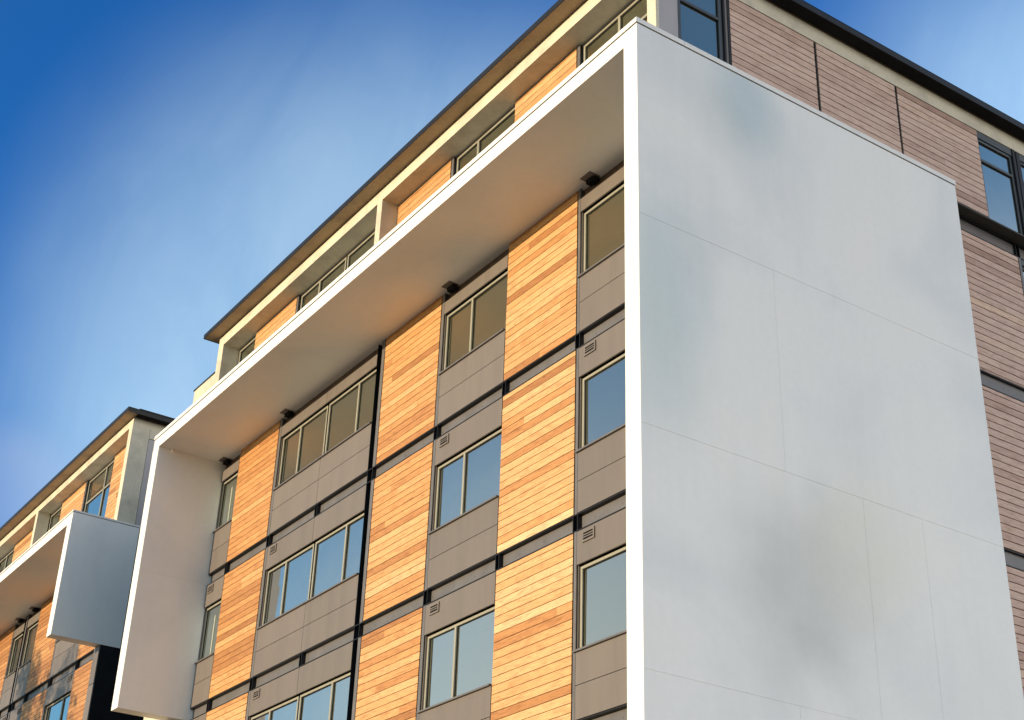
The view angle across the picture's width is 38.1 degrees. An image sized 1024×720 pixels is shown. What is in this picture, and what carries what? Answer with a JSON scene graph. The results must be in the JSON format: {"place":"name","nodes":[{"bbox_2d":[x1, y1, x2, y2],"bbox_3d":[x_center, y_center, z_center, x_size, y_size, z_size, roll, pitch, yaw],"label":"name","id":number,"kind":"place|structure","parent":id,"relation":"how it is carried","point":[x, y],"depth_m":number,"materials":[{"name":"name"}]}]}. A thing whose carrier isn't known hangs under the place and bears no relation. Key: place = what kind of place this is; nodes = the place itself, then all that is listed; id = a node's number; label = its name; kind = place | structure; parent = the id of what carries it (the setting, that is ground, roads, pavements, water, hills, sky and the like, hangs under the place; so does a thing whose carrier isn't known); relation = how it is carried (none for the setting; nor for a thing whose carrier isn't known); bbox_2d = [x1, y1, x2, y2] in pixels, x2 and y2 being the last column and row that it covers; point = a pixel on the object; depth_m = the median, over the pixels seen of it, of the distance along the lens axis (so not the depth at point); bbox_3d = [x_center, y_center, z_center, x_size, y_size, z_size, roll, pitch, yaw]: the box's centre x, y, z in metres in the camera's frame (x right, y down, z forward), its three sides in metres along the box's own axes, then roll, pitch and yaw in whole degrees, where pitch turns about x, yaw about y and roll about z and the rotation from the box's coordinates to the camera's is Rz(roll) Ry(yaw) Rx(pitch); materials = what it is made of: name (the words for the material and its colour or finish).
{"place":"outdoors","nodes":[
{"label":"outdoors","id":0,"kind":"place"},
{"bbox_2d":[0,406,174,719],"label":"apartment building","id":1,"kind":"structure","parent":0,"point":[69,534],"depth_m":39.23,"materials":[{"name":"white paint"}]},
{"bbox_2d":[0,550,13,572],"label":"window","id":2,"kind":"structure","parent":1,"relation":"in","point":[4,563],"depth_m":47.79,"materials":[{"name":"clear glass"}]},
{"bbox_2d":[4,634,22,678],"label":"window","id":3,"kind":"structure","parent":1,"relation":"in","point":[17,644],"depth_m":43.86,"materials":[{"name":"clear glass"}]},
{"bbox_2d":[18,623,37,668],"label":"window","id":4,"kind":"structure","parent":1,"relation":"in","point":[32,632],"depth_m":42.88,"materials":[{"name":"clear glass"}]},
{"bbox_2d":[48,507,61,530],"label":"window","id":5,"kind":"structure","parent":1,"relation":"in","point":[55,518],"depth_m":44.43,"materials":[{"name":"clear glass"}]},
{"bbox_2d":[45,693,70,719],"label":"window","id":6,"kind":"structure","parent":1,"relation":"in","point":[58,710],"depth_m":38.78,"materials":[{"name":"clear glass"}]},
{"bbox_2d":[84,460,114,516],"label":"window","id":7,"kind":"structure","parent":1,"relation":"in","point":[99,486],"depth_m":41.33,"materials":[{"name":"clear glass"}]},
{"bbox_2d":[0,0,1023,526],"label":"sky","id":8,"kind":"structure","parent":0,"point":[160,159],"materials":[{"name":"blue"}]},
{"bbox_2d":[111,0,1023,719],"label":"apartment building","id":9,"kind":"structure","parent":0,"point":[619,358],"depth_m":22.34,"materials":[{"name":"brown wood"}]},
{"bbox_2d":[194,601,220,663],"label":"window","id":10,"kind":"structure","parent":9,"relation":"in","point":[210,631],"depth_m":31.55,"materials":[{"name":"clear glass"}]},
{"bbox_2d":[212,473,237,532],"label":"window","id":11,"kind":"structure","parent":9,"relation":"in","point":[229,487],"depth_m":32.97,"materials":[{"name":"clear glass"}]},
{"bbox_2d":[238,337,255,363],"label":"window","id":12,"kind":"structure","parent":9,"relation":"in","point":[249,348],"depth_m":33.52,"materials":[{"name":"clear glass"}]},
{"bbox_2d":[251,696,299,719],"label":"window","id":13,"kind":"structure","parent":9,"relation":"in","point":[289,710],"depth_m":27.37,"materials":[{"name":"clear glass"}]},
{"bbox_2d":[256,544,314,629],"bbox_3d":[-4.404,4.429,28.829,0.145,1.224,2.030,19,-33,-29],"label":"window","id":14,"kind":"structure","parent":9,"relation":"in","point":[288,587],"depth_m":28.83,"materials":[{"name":"clear glass"}]},
{"bbox_2d":[272,405,328,490],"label":"window","id":15,"kind":"structure","parent":9,"relation":"in","point":[303,447],"depth_m":30.26,"materials":[{"name":"clear glass"}]},
{"bbox_2d":[300,257,347,309],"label":"window","id":16,"kind":"structure","parent":9,"relation":"in","point":[341,267],"depth_m":30.81,"materials":[{"name":"clear glass"}]},
{"bbox_2d":[298,672,350,719],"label":"window","id":17,"kind":"structure","parent":9,"relation":"in","point":[329,701],"depth_m":26.00,"materials":[{"name":"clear glass"}]},
{"bbox_2d":[304,513,363,603],"bbox_3d":[-3.249,3.658,27.328,0.145,1.224,2.030,19,-33,-29],"label":"window","id":18,"kind":"structure","parent":9,"relation":"in","point":[337,555],"depth_m":27.39,"materials":[{"name":"clear glass"}]},
{"bbox_2d":[319,370,375,458],"bbox_3d":[-3.155,1.045,28.741,0.145,1.209,2.030,19,-33,-29],"label":"window","id":19,"kind":"structure","parent":9,"relation":"in","point":[351,412],"depth_m":28.81,"materials":[{"name":"clear glass"}]},
{"bbox_2d":[347,232,374,268],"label":"window","id":20,"kind":"structure","parent":9,"relation":"in","point":[368,243],"depth_m":29.66,"materials":[{"name":"clear glass"}]},
{"bbox_2d":[416,606,494,713],"bbox_3d":[-0.835,4.598,22.654,0.145,1.239,2.040,19,-33,-29],"label":"window","id":21,"kind":"structure","parent":9,"relation":"in","point":[459,660],"depth_m":22.69,"materials":[{"name":"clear glass"}]},
{"bbox_2d":[428,429,501,534],"bbox_3d":[-0.741,1.985,24.068,0.145,1.224,2.040,19,-33,-29],"label":"window","id":22,"kind":"structure","parent":9,"relation":"in","point":[470,480],"depth_m":24.10,"materials":[{"name":"clear glass"}]},
{"bbox_2d":[438,271,507,375],"bbox_3d":[-0.647,-0.628,25.482,0.145,1.209,2.040,19,-33,-29],"label":"window","id":23,"kind":"structure","parent":9,"relation":"in","point":[482,318],"depth_m":25.53,"materials":[{"name":"clear glass"}]},
{"bbox_2d":[456,108,514,172],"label":"window","id":24,"kind":"structure","parent":9,"relation":"in","point":[509,119],"depth_m":26.33,"materials":[{"name":"clear glass"}]},
{"bbox_2d":[572,546,626,652],"bbox_3d":[1.763,2.864,19.277,0.145,1.239,3.080,19,-33,-29],"label":"window","id":25,"kind":"structure","parent":9,"relation":"in","point":[603,586],"depth_m":20.05,"materials":[{"name":"clear glass"}]},
{"bbox_2d":[575,353,625,453],"bbox_3d":[1.857,0.251,20.691,0.145,1.224,3.080,19,-33,-29],"label":"window","id":26,"kind":"structure","parent":9,"relation":"in","point":[603,390],"depth_m":21.47,"materials":[{"name":"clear glass"}]},
{"bbox_2d":[577,184,624,278],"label":"window","id":27,"kind":"structure","parent":9,"relation":"in","point":[604,223],"depth_m":22.88,"materials":[{"name":"clear glass"}]},
{"bbox_2d":[584,0,646,61],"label":"window","id":28,"kind":"structure","parent":9,"relation":"in","point":[638,8],"depth_m":23.56,"materials":[{"name":"clear glass"}]},
{"bbox_2d":[677,0,723,60],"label":"window","id":29,"kind":"structure","parent":9,"relation":"in","point":[697,19],"depth_m":22.40,"materials":[{"name":"glass"}]},
{"bbox_2d":[977,139,1022,234],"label":"window","id":30,"kind":"structure","parent":9,"relation":"in","point":[997,169],"depth_m":25.66,"materials":[{"name":"glass"}]},
{"bbox_2d":[1020,162,1023,182],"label":"window","id":31,"kind":"structure","parent":9,"relation":"in","point":[1022,165],"depth_m":26.34,"materials":[{"name":"glass"}]}
]}

